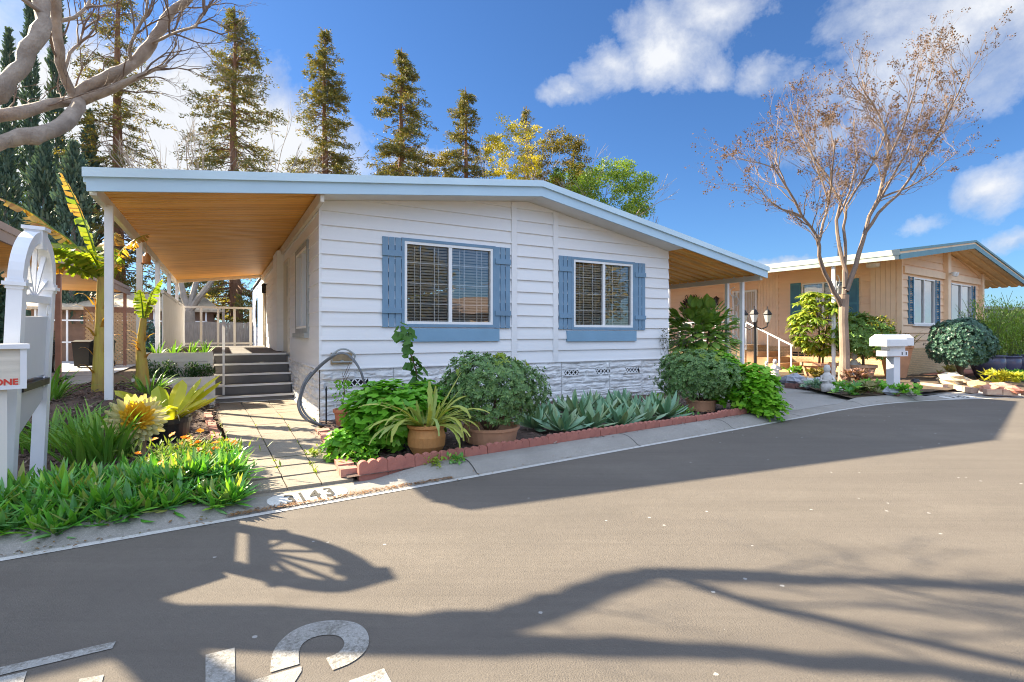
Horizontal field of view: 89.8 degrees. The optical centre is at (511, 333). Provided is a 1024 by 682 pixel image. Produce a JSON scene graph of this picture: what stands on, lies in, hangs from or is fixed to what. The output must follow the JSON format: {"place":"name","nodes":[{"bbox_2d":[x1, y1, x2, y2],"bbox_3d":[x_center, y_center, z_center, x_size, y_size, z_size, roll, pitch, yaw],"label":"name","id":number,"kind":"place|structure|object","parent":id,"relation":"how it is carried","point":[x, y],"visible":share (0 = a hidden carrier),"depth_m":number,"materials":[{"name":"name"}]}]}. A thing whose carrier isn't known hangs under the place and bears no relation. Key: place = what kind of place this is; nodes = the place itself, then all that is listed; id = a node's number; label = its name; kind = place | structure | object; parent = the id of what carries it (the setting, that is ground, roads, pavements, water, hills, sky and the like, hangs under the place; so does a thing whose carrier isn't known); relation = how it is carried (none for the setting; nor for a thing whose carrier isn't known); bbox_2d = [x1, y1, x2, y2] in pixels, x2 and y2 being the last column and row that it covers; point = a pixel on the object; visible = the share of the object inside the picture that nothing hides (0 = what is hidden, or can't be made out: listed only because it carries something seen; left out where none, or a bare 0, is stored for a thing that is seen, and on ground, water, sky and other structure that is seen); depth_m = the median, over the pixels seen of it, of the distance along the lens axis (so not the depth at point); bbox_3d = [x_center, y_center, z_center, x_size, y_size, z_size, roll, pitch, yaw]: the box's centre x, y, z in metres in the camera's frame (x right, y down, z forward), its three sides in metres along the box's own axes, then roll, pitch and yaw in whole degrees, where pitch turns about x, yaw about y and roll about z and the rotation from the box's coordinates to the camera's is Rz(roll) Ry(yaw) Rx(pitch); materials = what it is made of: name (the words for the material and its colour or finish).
{"place":"outdoors","nodes":[
{"label":"outdoors","id":0,"kind":"place"},
{"bbox_2d":[51,375,91,383],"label":"driveway","id":1,"kind":"structure","parent":0,"point":[83,378],"depth_m":15.56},
{"bbox_2d":[0,221,130,383],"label":"brown carport","id":2,"kind":"object","parent":1,"relation":"on","point":[9,234],"visible":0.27,"depth_m":13.33,"materials":[{"name":"paint"}]},
{"bbox_2d":[51,360,135,375],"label":"driveway","id":3,"kind":"structure","parent":0,"point":[67,366],"depth_m":20.50,"materials":[{"name":"concrete"}]},
{"bbox_2d":[71,340,93,366],"bbox_3d":[-17.706,0.815,21.304,0.620,1.130,0.838,0,0,-21],"label":"wheelie bin","id":4,"kind":"object","parent":3,"relation":"on","point":[82,356],"visible":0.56,"depth_m":20.99,"materials":[{"name":"plastic"}]},
{"bbox_2d":[83,306,135,364],"bbox_3d":[-17.829,0.100,22.930,2.000,2.600,0.031,0,0,-29],"label":"lattice panel","id":5,"kind":"object","parent":3,"relation":"on","point":[118,311],"visible":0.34,"depth_m":23.06,"materials":[{"name":"brown paint"}]},
{"bbox_2d":[11,382,246,522],"bbox_3d":[-7.545,1.081,4.678,8.498,0.505,6.669,0,0,-34],"label":"planting bed","id":6,"kind":"object","parent":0,"point":[71,403],"visible":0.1,"depth_m":6.56,"materials":[{"name":"brown soil"}]},
{"bbox_2d":[19,399,115,453],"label":"agapanthus clump","id":7,"kind":"object","parent":6,"relation":"on","point":[55,418],"visible":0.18,"depth_m":5.83,"materials":[{"name":"green plant"}]},
{"bbox_2d":[50,364,98,399],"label":"strap plant","id":8,"kind":"object","parent":6,"relation":"on","point":[56,392],"visible":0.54,"depth_m":6.58,"materials":[{"name":"green plant"}]},
{"bbox_2d":[0,173,149,391],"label":"banana plant","id":9,"kind":"object","parent":6,"relation":"on","point":[83,259],"visible":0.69,"depth_m":7.57,"materials":[{"name":"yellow plant"}]},
{"bbox_2d":[19,393,174,466],"bbox_3d":[-4.301,0.957,5.348,1.367,0.690,1.492,0,0,0],"label":"agapanthus clump","id":10,"kind":"object","parent":6,"relation":"on","point":[88,442],"visible":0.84,"depth_m":5.13,"materials":[{"name":"green plant"}]},
{"bbox_2d":[0,436,267,542],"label":"ground cover","id":11,"kind":"object","parent":6,"relation":"on","point":[56,499],"visible":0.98,"depth_m":3.84,"materials":[{"name":"green plant"}]},
{"bbox_2d":[0,0,269,151],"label":"sycamore tree","id":12,"kind":"object","parent":6,"relation":"on","point":[45,25],"visible":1,"depth_m":5.13,"materials":[{"name":"grey plant"}]},
{"bbox_2d":[101,394,169,455],"bbox_3d":[-3.963,0.986,5.432,0.597,0.691,0.295,0,0,-37],"label":"aeonium","id":13,"kind":"object","parent":6,"relation":"on","point":[152,415],"visible":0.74,"depth_m":5.42,"materials":[{"name":"yellow plant"}]},
{"bbox_2d":[127,279,162,386],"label":"banana plant","id":14,"kind":"object","parent":6,"relation":"on","point":[143,313],"visible":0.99,"depth_m":8.21,"materials":[{"name":"green plant"}]},
{"bbox_2d":[117,366,188,394],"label":"strap plant","id":15,"kind":"object","parent":6,"relation":"on","point":[140,386],"visible":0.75,"depth_m":7.29,"materials":[{"name":"green plant"}]},
{"bbox_2d":[115,375,220,445],"bbox_3d":[-4.154,0.915,6.214,1.348,0.790,0.756,0,0,-17],"label":"bromeliad","id":16,"kind":"object","parent":6,"relation":"on","point":[179,420],"visible":0.75,"depth_m":6.32,"materials":[{"name":"plant"}]},
{"bbox_2d":[131,375,214,407],"bbox_3d":[-6.114,1.060,9.350,1.250,0.580,0.440,0,0,-29],"label":"planter box","id":17,"kind":"object","parent":6,"relation":"on","point":[190,382],"visible":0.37,"depth_m":9.35,"materials":[{"name":"concrete"}]},
{"bbox_2d":[146,352,212,376],"bbox_3d":[-6.342,0.650,9.732,1.190,0.620,0.470,0,0,-29],"label":"planter box","id":18,"kind":"object","parent":17,"relation":"on","point":[181,359],"visible":0.28,"depth_m":9.60,"materials":[{"name":"concrete"}]},
{"bbox_2d":[97,428,280,466],"bbox_3d":[-2.800,1.126,4.624,1.455,0.498,1.204,0,0,25],"label":"marigold patch","id":19,"kind":"object","parent":6,"relation":"on","point":[198,447],"visible":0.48,"depth_m":4.61,"materials":[{"name":"orange plant"}]},
{"bbox_2d":[213,399,358,497],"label":"path","id":20,"kind":"structure","parent":0,"point":[294,472],"depth_m":6.13,"materials":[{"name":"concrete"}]},
{"bbox_2d":[357,457,387,480],"bbox_3d":[-1.328,1.293,4.897,0.275,0.205,0.060,-2,2,-34],"label":"edging brick","id":21,"kind":"object","parent":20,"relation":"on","point":[373,465],"visible":0.94,"depth_m":4.87,"materials":[{"name":"brick"}]},
{"bbox_2d":[18,380,792,477],"bbox_3d":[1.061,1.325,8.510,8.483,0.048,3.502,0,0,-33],"label":"planting bed","id":22,"kind":"object","parent":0,"point":[523,431],"visible":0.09,"depth_m":6.81,"materials":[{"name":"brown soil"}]},
{"bbox_2d":[325,386,326,423],"bbox_3d":[-2.726,1.050,7.544,0.038,0.560,0.039,0,0,0],"label":"garden stake","id":23,"kind":"object","parent":22,"relation":"on","point":[326,405],"visible":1,"depth_m":7.54,"materials":[{"name":"black metal"}]},
{"bbox_2d":[330,362,356,426],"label":"potted plant","id":24,"kind":"object","parent":22,"relation":"on","point":[336,412],"visible":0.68,"depth_m":7.33,"materials":[{"name":"green plant"}]},
{"bbox_2d":[320,322,456,462],"bbox_3d":[-1.347,0.649,5.936,1.653,1.602,1.056,0,0,-21],"label":"geranium bush","id":25,"kind":"object","parent":22,"relation":"on","point":[353,433],"visible":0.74,"depth_m":5.63,"materials":[{"name":"green plant"}]},
{"bbox_2d":[358,373,488,454],"bbox_3d":[-0.925,0.873,5.570,1.394,0.893,1.297,0,0,0],"label":"spider plant","id":26,"kind":"object","parent":22,"relation":"on","point":[428,434],"visible":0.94,"depth_m":5.42,"materials":[{"name":"plant"}]},
{"bbox_2d":[433,350,551,445],"bbox_3d":[-0.245,0.748,6.327,1.466,1.124,1.303,0,0,0],"label":"potted shrub","id":27,"kind":"object","parent":22,"relation":"on","point":[504,396],"visible":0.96,"depth_m":5.99,"materials":[{"name":"green plant"}]},
{"bbox_2d":[509,407,555,431],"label":"agave","id":28,"kind":"object","parent":22,"relation":"on","point":[532,423],"visible":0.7,"depth_m":6.99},
{"bbox_2d":[533,405,593,430],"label":"agave","id":29,"kind":"object","parent":22,"relation":"on","point":[566,422],"visible":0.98,"depth_m":6.79,"materials":[{"name":"plant"}]},
{"bbox_2d":[554,389,602,415],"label":"agave","id":30,"kind":"object","parent":22,"relation":"on","point":[570,405],"visible":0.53,"depth_m":8.09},
{"bbox_2d":[575,399,617,427],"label":"agave","id":31,"kind":"object","parent":22,"relation":"on","point":[597,416],"visible":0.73,"depth_m":7.05,"materials":[{"name":"plant"}]},
{"bbox_2d":[604,400,646,425],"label":"agave","id":32,"kind":"object","parent":22,"relation":"on","point":[621,416],"visible":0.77,"depth_m":7.21,"materials":[{"name":"plant"}]},
{"bbox_2d":[625,396,669,421],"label":"agave","id":33,"kind":"object","parent":22,"relation":"on","point":[649,409],"visible":0.62,"depth_m":7.48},
{"bbox_2d":[642,390,693,416],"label":"agave","id":34,"kind":"object","parent":22,"relation":"on","point":[668,405],"visible":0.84,"depth_m":7.92,"materials":[{"name":"plant"}]},
{"bbox_2d":[649,346,745,411],"bbox_3d":[3.266,0.763,8.845,1.664,1.094,1.490,0,0,0],"label":"potted shrub","id":35,"kind":"object","parent":22,"relation":"on","point":[683,377],"visible":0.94,"depth_m":8.44,"materials":[{"name":"green plant"}]},
{"bbox_2d":[694,350,791,421],"bbox_3d":[3.820,0.857,8.627,1.600,1.180,0.960,0,0,40],"label":"geranium bush","id":36,"kind":"object","parent":22,"relation":"on","point":[759,394],"visible":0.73,"depth_m":8.24,"materials":[{"name":"green plant"}]},
{"bbox_2d":[0,398,1023,681],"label":"road","id":37,"kind":"structure","parent":0,"point":[882,542],"depth_m":2.99,"materials":[{"name":"asphalt"}]},
{"bbox_2d":[0,620,390,681],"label":"road marking","id":38,"kind":"object","parent":37,"relation":"on","point":[220,665],"visible":1,"depth_m":2.22,"materials":[{"name":"paint"}]},
{"bbox_2d":[0,394,1023,557],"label":"kerb","id":39,"kind":"structure","parent":37,"relation":"on","point":[11,544],"depth_m":5.08,"materials":[{"name":"concrete"}]},
{"bbox_2d":[267,486,347,506],"bbox_3d":[-1.732,1.379,4.375,0.648,0.028,0.300,0,0,-33],"label":"kerb number patch","id":40,"kind":"object","parent":39,"relation":"on","point":[301,496],"visible":1,"depth_m":4.37,"materials":[{"name":"white paint"}]},
{"bbox_2d":[226,476,452,516],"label":"leaf litter","id":41,"kind":"object","parent":39,"relation":"on","point":[319,499],"visible":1,"depth_m":4.30,"materials":[{"name":"plant"}]},
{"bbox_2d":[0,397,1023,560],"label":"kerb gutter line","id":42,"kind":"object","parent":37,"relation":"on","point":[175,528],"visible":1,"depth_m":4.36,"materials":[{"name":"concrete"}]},
{"bbox_2d":[0,0,1023,322],"label":"sky","id":43,"kind":"structure","parent":0,"point":[637,78],"materials":[{"name":"blue"}]},
{"bbox_2d":[74,365,961,498],"bbox_3d":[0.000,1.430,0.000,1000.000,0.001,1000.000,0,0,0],"label":"ground","id":44,"kind":"structure","parent":0,"point":[126,373],"depth_m":15.77,"materials":[{"name":"soil"}]},
{"bbox_2d":[0,271,6,343],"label":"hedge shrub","id":45,"kind":"object","parent":44,"relation":"on","point":[2,302],"visible":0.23,"depth_m":14.72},
{"bbox_2d":[0,26,25,225],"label":"cypress tree","id":46,"kind":"object","parent":44,"relation":"on","point":[9,48],"visible":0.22,"depth_m":33.88,"materials":[{"name":"green plant"}]},
{"bbox_2d":[0,147,26,310],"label":"cypress tree","id":47,"kind":"object","parent":44,"relation":"on","point":[10,179],"visible":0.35,"depth_m":28.86,"materials":[{"name":"green plant"}]},
{"bbox_2d":[0,343,29,490],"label":"mail box","id":48,"kind":"object","parent":44,"relation":"on","point":[13,366],"visible":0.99,"depth_m":3.68,"materials":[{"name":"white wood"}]},
{"bbox_2d":[17,0,42,312],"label":"cypress tree","id":49,"kind":"object","parent":44,"relation":"on","point":[35,120],"visible":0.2,"depth_m":34.76,"materials":[{"name":"green plant"}]},
{"bbox_2d":[1,224,59,480],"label":"mailbox stand","id":50,"kind":"object","parent":44,"relation":"on","point":[24,282],"visible":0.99,"depth_m":4.29,"materials":[{"name":"white wood"}]},
{"bbox_2d":[17,140,68,315],"bbox_3d":[-25.447,-4.812,27.987,3.026,12.425,2.787,0,0,0],"label":"cypress tree","id":51,"kind":"object","parent":44,"relation":"on","point":[42,168],"visible":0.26,"depth_m":27.68,"materials":[{"name":"green plant"}]},
{"bbox_2d":[41,0,70,232],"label":"cypress tree","id":52,"kind":"object","parent":44,"relation":"on","point":[50,116],"visible":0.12,"depth_m":35.70,"materials":[{"name":"green plant"}]},
{"bbox_2d":[48,138,97,323],"bbox_3d":[-22.975,-4.429,27.007,2.936,11.657,2.748,0,0,41],"label":"cypress tree","id":53,"kind":"object","parent":44,"relation":"on","point":[73,161],"visible":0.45,"depth_m":26.71,"materials":[{"name":"green plant"}]},
{"bbox_2d":[79,108,103,263],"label":"cypress tree","id":54,"kind":"object","parent":44,"relation":"on","point":[90,155],"visible":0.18,"depth_m":32.86,"materials":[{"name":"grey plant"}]},
{"bbox_2d":[52,0,176,293],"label":"redwood tree","id":55,"kind":"object","parent":44,"relation":"on","point":[116,120],"visible":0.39,"depth_m":32.66,"materials":[{"name":"green plant"}]},
{"bbox_2d":[26,292,221,360],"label":"screened house","id":56,"kind":"structure","parent":44,"relation":"on","point":[71,332],"depth_m":26.35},
{"bbox_2d":[115,319,161,361],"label":"hedge shrub","id":57,"kind":"object","parent":44,"relation":"on","point":[150,330],"visible":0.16,"depth_m":24.22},
{"bbox_2d":[96,95,329,342],"bbox_3d":[-14.484,-5.102,25.478,7.233,13.029,9.127,0,0,43],"label":"bare tree","id":58,"kind":"object","parent":44,"relation":"on","point":[194,299],"visible":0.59,"depth_m":25.12,"materials":[{"name":"grey plant"}]},
{"bbox_2d":[160,5,287,337],"bbox_3d":[-17.137,-9.556,31.623,9.952,21.964,10.515,0,0,0],"label":"redwood tree","id":59,"kind":"object","parent":44,"relation":"on","point":[236,289],"visible":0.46,"depth_m":31.65,"materials":[{"name":"green plant"}]},
{"bbox_2d":[185,322,264,345],"bbox_3d":[-13.385,0.416,24.086,3.770,1.968,0.070,0,0,-29],"label":"grey fence","id":60,"kind":"object","parent":44,"relation":"on","point":[242,332],"visible":0.19,"depth_m":23.86,"materials":[{"name":"wood"}]},
{"bbox_2d":[171,346,284,373],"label":"porch deck","id":61,"kind":"structure","parent":44,"relation":"on","point":[241,349],"depth_m":13.83,"materials":[{"name":"beige paint"}]},
{"bbox_2d":[161,290,183,351],"bbox_3d":[-9.215,-0.263,14.063,0.060,1.355,6.940,0,0,-29],"label":"slat screen","id":62,"kind":"object","parent":61,"relation":"on","point":[172,319],"visible":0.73,"depth_m":12.90,"materials":[{"name":"white paint"}]},
{"bbox_2d":[184,306,252,345],"bbox_3d":[-10.074,-0.260,17.651,2.100,1.360,0.070,0,0,-29],"label":"deck railing","id":63,"kind":"object","parent":61,"relation":"on","point":[234,343],"visible":0.71,"depth_m":17.64,"materials":[{"name":"white paint"}]},
{"bbox_2d":[213,353,294,402],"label":"entry stairs","id":64,"kind":"structure","parent":44,"relation":"on","point":[261,377],"depth_m":10.65,"materials":[{"name":"grey concrete"}]},
{"bbox_2d":[281,27,368,174],"bbox_3d":[-13.056,-10.004,35.904,7.973,22.814,9.404,0,0,0],"label":"redwood tree","id":65,"kind":"object","parent":44,"relation":"on","point":[328,93],"visible":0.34,"depth_m":35.58,"materials":[{"name":"green plant"}]},
{"bbox_2d":[387,453,414,474],"bbox_3d":[-1.096,1.295,5.053,0.275,0.205,0.060,-3,2,-34],"label":"edging brick","id":66,"kind":"object","parent":44,"relation":"on","point":[407,461],"visible":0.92,"depth_m":5.02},
{"bbox_2d":[363,47,452,298],"bbox_3d":[-7.848,-9.626,37.000,8.348,22.101,9.469,0,0,-39],"label":"redwood tree","id":67,"kind":"object","parent":44,"relation":"on","point":[409,130],"visible":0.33,"depth_m":36.53,"materials":[{"name":"green plant"}]},
{"bbox_2d":[82,167,769,422],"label":"white house","id":68,"kind":"structure","parent":44,"relation":"on","point":[568,289],"depth_m":9.34,"materials":[{"name":"wood"}]},
{"bbox_2d":[283,258,289,353],"bbox_3d":[-5.115,-0.615,11.730,0.120,2.130,0.900,0,0,-29],"label":"door","id":69,"kind":"structure","parent":68,"relation":"in","point":[286,264],"depth_m":12.06,"materials":[{"name":"beige paint"}]},
{"bbox_2d":[292,239,308,337],"bbox_3d":[-3.902,-0.778,9.545,0.140,1.695,1.640,0,0,-29],"label":"window","id":70,"kind":"structure","parent":68,"relation":"in","point":[302,254],"depth_m":9.52,"materials":[{"name":"plastic"}]},
{"bbox_2d":[297,352,366,425],"bbox_3d":[-2.649,0.827,7.583,0.988,1.115,0.254,0,0,-18],"label":"garden hose","id":71,"kind":"object","parent":68,"relation":"hanging from","point":[306,417],"visible":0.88,"depth_m":7.50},
{"bbox_2d":[400,237,499,341],"bbox_3d":[-1.062,-0.732,8.985,1.840,1.723,0.137,0,0,-29],"label":"window","id":72,"kind":"structure","parent":68,"relation":"in","point":[423,334],"depth_m":8.94,"materials":[{"name":"plastic"}]},
{"bbox_2d":[566,257,636,341],"bbox_3d":[1.848,-0.691,10.629,1.811,1.682,0.137,0,0,-29],"label":"window","id":73,"kind":"structure","parent":68,"relation":"in","point":[571,335],"depth_m":10.63,"materials":[{"name":"plastic"}]},
{"bbox_2d":[390,149,473,293],"bbox_3d":[-6.688,-6.606,40.764,8.465,16.022,8.781,0,0,0],"label":"dark bush tree","id":74,"kind":"object","parent":44,"relation":"on","point":[437,162],"visible":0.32,"depth_m":39.66,"materials":[{"name":"green plant"}]},
{"bbox_2d":[425,87,497,295],"bbox_3d":[-3.439,-8.924,40.202,8.867,20.659,8.368,0,0,0],"label":"redwood tree","id":75,"kind":"object","parent":44,"relation":"on","point":[459,136],"visible":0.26,"depth_m":39.71,"materials":[{"name":"green plant"}]},
{"bbox_2d":[463,112,571,187],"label":"yellow tree","id":76,"kind":"object","parent":44,"relation":"on","point":[499,145],"visible":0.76,"depth_m":38.76,"materials":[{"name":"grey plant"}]},
{"bbox_2d":[506,106,547,179],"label":"redwood tree","id":77,"kind":"object","parent":44,"relation":"on","point":[525,113],"visible":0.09,"depth_m":43.94,"materials":[{"name":"green plant"}]},
{"bbox_2d":[516,125,616,197],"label":"olive tree","id":78,"kind":"object","parent":44,"relation":"on","point":[569,144],"visible":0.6,"depth_m":41.19,"materials":[{"name":"green plant"}]},
{"bbox_2d":[546,161,624,203],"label":"green tree","id":79,"kind":"object","parent":44,"relation":"on","point":[557,175],"visible":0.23,"depth_m":43.09,"materials":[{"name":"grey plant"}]},
{"bbox_2d":[556,156,676,223],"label":"green tree","id":80,"kind":"object","parent":44,"relation":"on","point":[623,174],"visible":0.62,"depth_m":37.13,"materials":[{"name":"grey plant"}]},
{"bbox_2d":[746,351,802,372],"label":"porch steps","id":81,"kind":"structure","parent":44,"relation":"on","point":[762,359],"depth_m":18.46,"materials":[{"name":"beige paint"}]},
{"bbox_2d":[745,321,793,371],"bbox_3d":[8.982,0.464,18.040,0.051,1.872,1.772,0,0,-34],"label":"porch railing","id":82,"kind":"object","parent":81,"relation":"on","point":[768,333],"visible":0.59,"depth_m":18.03,"materials":[{"name":"metal"}]},
{"bbox_2d":[668,237,1023,376],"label":"tan house","id":83,"kind":"structure","parent":44,"relation":"on","point":[913,291],"depth_m":17.86,"materials":[{"name":"wood"}]},
{"bbox_2d":[732,289,756,343],"bbox_3d":[9.212,-0.635,20.322,0.110,2.170,1.040,0,0,-34],"label":"door","id":84,"kind":"structure","parent":83,"relation":"in","point":[750,296],"depth_m":20.23,"materials":[{"name":"white paint"}]},
{"bbox_2d":[802,281,841,323],"bbox_3d":[10.863,-1.075,17.908,0.120,1.450,1.450,0,0,-34],"label":"window","id":85,"kind":"structure","parent":83,"relation":"in","point":[822,286],"depth_m":18.00,"materials":[{"name":"glass"}]},
{"bbox_2d":[907,276,939,325],"bbox_3d":[13.598,-1.035,17.033,2.640,1.570,0.205,0,0,-34],"label":"window","id":86,"kind":"structure","parent":83,"relation":"in","point":[927,299],"depth_m":16.99,"materials":[{"name":"plastic"}]},
{"bbox_2d":[951,283,975,325],"bbox_3d":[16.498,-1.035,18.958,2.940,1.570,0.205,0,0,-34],"label":"window","id":87,"kind":"structure","parent":83,"relation":"in","point":[959,292],"depth_m":18.91,"materials":[{"name":"glass"}]},
{"bbox_2d":[668,377,958,412],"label":"driveway","id":88,"kind":"structure","parent":0,"point":[798,398],"depth_m":11.07,"materials":[{"name":"concrete"}]},
{"bbox_2d":[668,294,741,365],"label":"leaf shrub","id":89,"kind":"object","parent":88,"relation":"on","point":[702,314],"visible":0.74,"depth_m":12.96,"materials":[{"name":"plant"}]},
{"bbox_2d":[772,371,986,397],"bbox_3d":[9.789,1.300,14.207,5.782,0.054,7.528,0,0,0],"label":"planting bed","id":90,"kind":"object","parent":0,"point":[907,379],"visible":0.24,"depth_m":13.72,"materials":[{"name":"soil"}]},
{"bbox_2d":[744,306,771,363],"bbox_3d":[7.904,0.245,16.498,0.902,2.250,0.954,0,0,0],"label":"lamp post","id":91,"kind":"object","parent":90,"relation":"on","point":[767,313],"visible":0.77,"depth_m":16.46,"materials":[{"name":"black metal"}]},
{"bbox_2d":[786,291,850,375],"bbox_3d":[9.557,0.015,15.992,1.998,2.671,1.758,0,0,0],"label":"umbrella plant","id":92,"kind":"object","parent":90,"relation":"on","point":[799,320],"visible":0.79,"depth_m":15.78,"materials":[{"name":"green plant"}]},
{"bbox_2d":[820,365,835,391],"bbox_3d":[7.106,0.995,11.594,0.320,0.610,0.264,0,0,19],"label":"garden figurine","id":93,"kind":"object","parent":90,"relation":"on","point":[827,378],"visible":0.93,"depth_m":11.54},
{"bbox_2d":[685,6,1015,380],"bbox_3d":[9.203,-4.182,13.846,10.706,11.172,4.903,0,0,-17],"label":"crape myrtle","id":94,"kind":"object","parent":90,"relation":"on","point":[842,300],"visible":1,"depth_m":14.06,"materials":[{"name":"beige plant"}]},
{"bbox_2d":[839,367,874,380],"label":"bed plant","id":95,"kind":"object","parent":90,"relation":"on","point":[860,373],"visible":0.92,"depth_m":13.78,"materials":[{"name":"red plant"}]},
{"bbox_2d":[829,311,897,376],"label":"potted bush","id":96,"kind":"object","parent":90,"relation":"on","point":[863,328],"visible":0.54,"depth_m":15.12,"materials":[{"name":"green plant"}]},
{"bbox_2d":[869,334,913,384],"bbox_3d":[9.020,0.679,12.199,0.834,1.332,0.447,0,0,-14],"label":"white mailbox","id":97,"kind":"object","parent":90,"relation":"on","point":[892,344],"visible":0.95,"depth_m":12.10,"materials":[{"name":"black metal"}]},
{"bbox_2d":[881,330,926,377],"bbox_3d":[11.516,0.594,15.513,1.516,1.513,1.511,0,0,0],"label":"terracotta planter","id":98,"kind":"object","parent":90,"relation":"on","point":[904,363],"visible":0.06,"depth_m":15.18,"materials":[{"name":"brown ceramic"}]},
{"bbox_2d":[936,372,965,384],"bbox_3d":[11.335,1.175,13.264,0.671,0.406,0.722,0,0,0],"label":"garden stone","id":99,"kind":"object","parent":90,"relation":"on","point":[951,378],"visible":0.79,"depth_m":13.08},
{"bbox_2d":[923,315,1000,375],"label":"globe tree","id":100,"kind":"object","parent":90,"relation":"on","point":[960,352],"visible":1,"depth_m":14.10,"materials":[{"name":"green plant"}]},
{"bbox_2d":[907,368,1023,389],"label":"planting bed","id":101,"kind":"object","parent":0,"point":[1019,385],"visible":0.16,"depth_m":15.21,"materials":[{"name":"soil"}]},
{"bbox_2d":[955,291,1022,378],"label":"blue pot","id":102,"kind":"object","parent":101,"relation":"on","point":[998,362],"visible":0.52,"depth_m":14.90,"materials":[{"name":"ceramic"}]},
{"bbox_2d":[968,298,1023,369],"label":"blue pot","id":103,"kind":"object","parent":101,"relation":"on","point":[1014,361],"visible":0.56,"depth_m":15.32,"materials":[{"name":"ceramic"}]},
{"bbox_2d":[978,368,1023,382],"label":"bed plant","id":104,"kind":"object","parent":101,"relation":"on","point":[1002,375],"visible":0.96,"depth_m":13.15,"materials":[{"name":"plant"}]},
{"bbox_2d":[989,292,1023,369],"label":"blue pot","id":105,"kind":"object","parent":101,"relation":"on","point":[1022,355],"visible":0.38,"depth_m":15.85,"materials":[{"name":"ceramic"}]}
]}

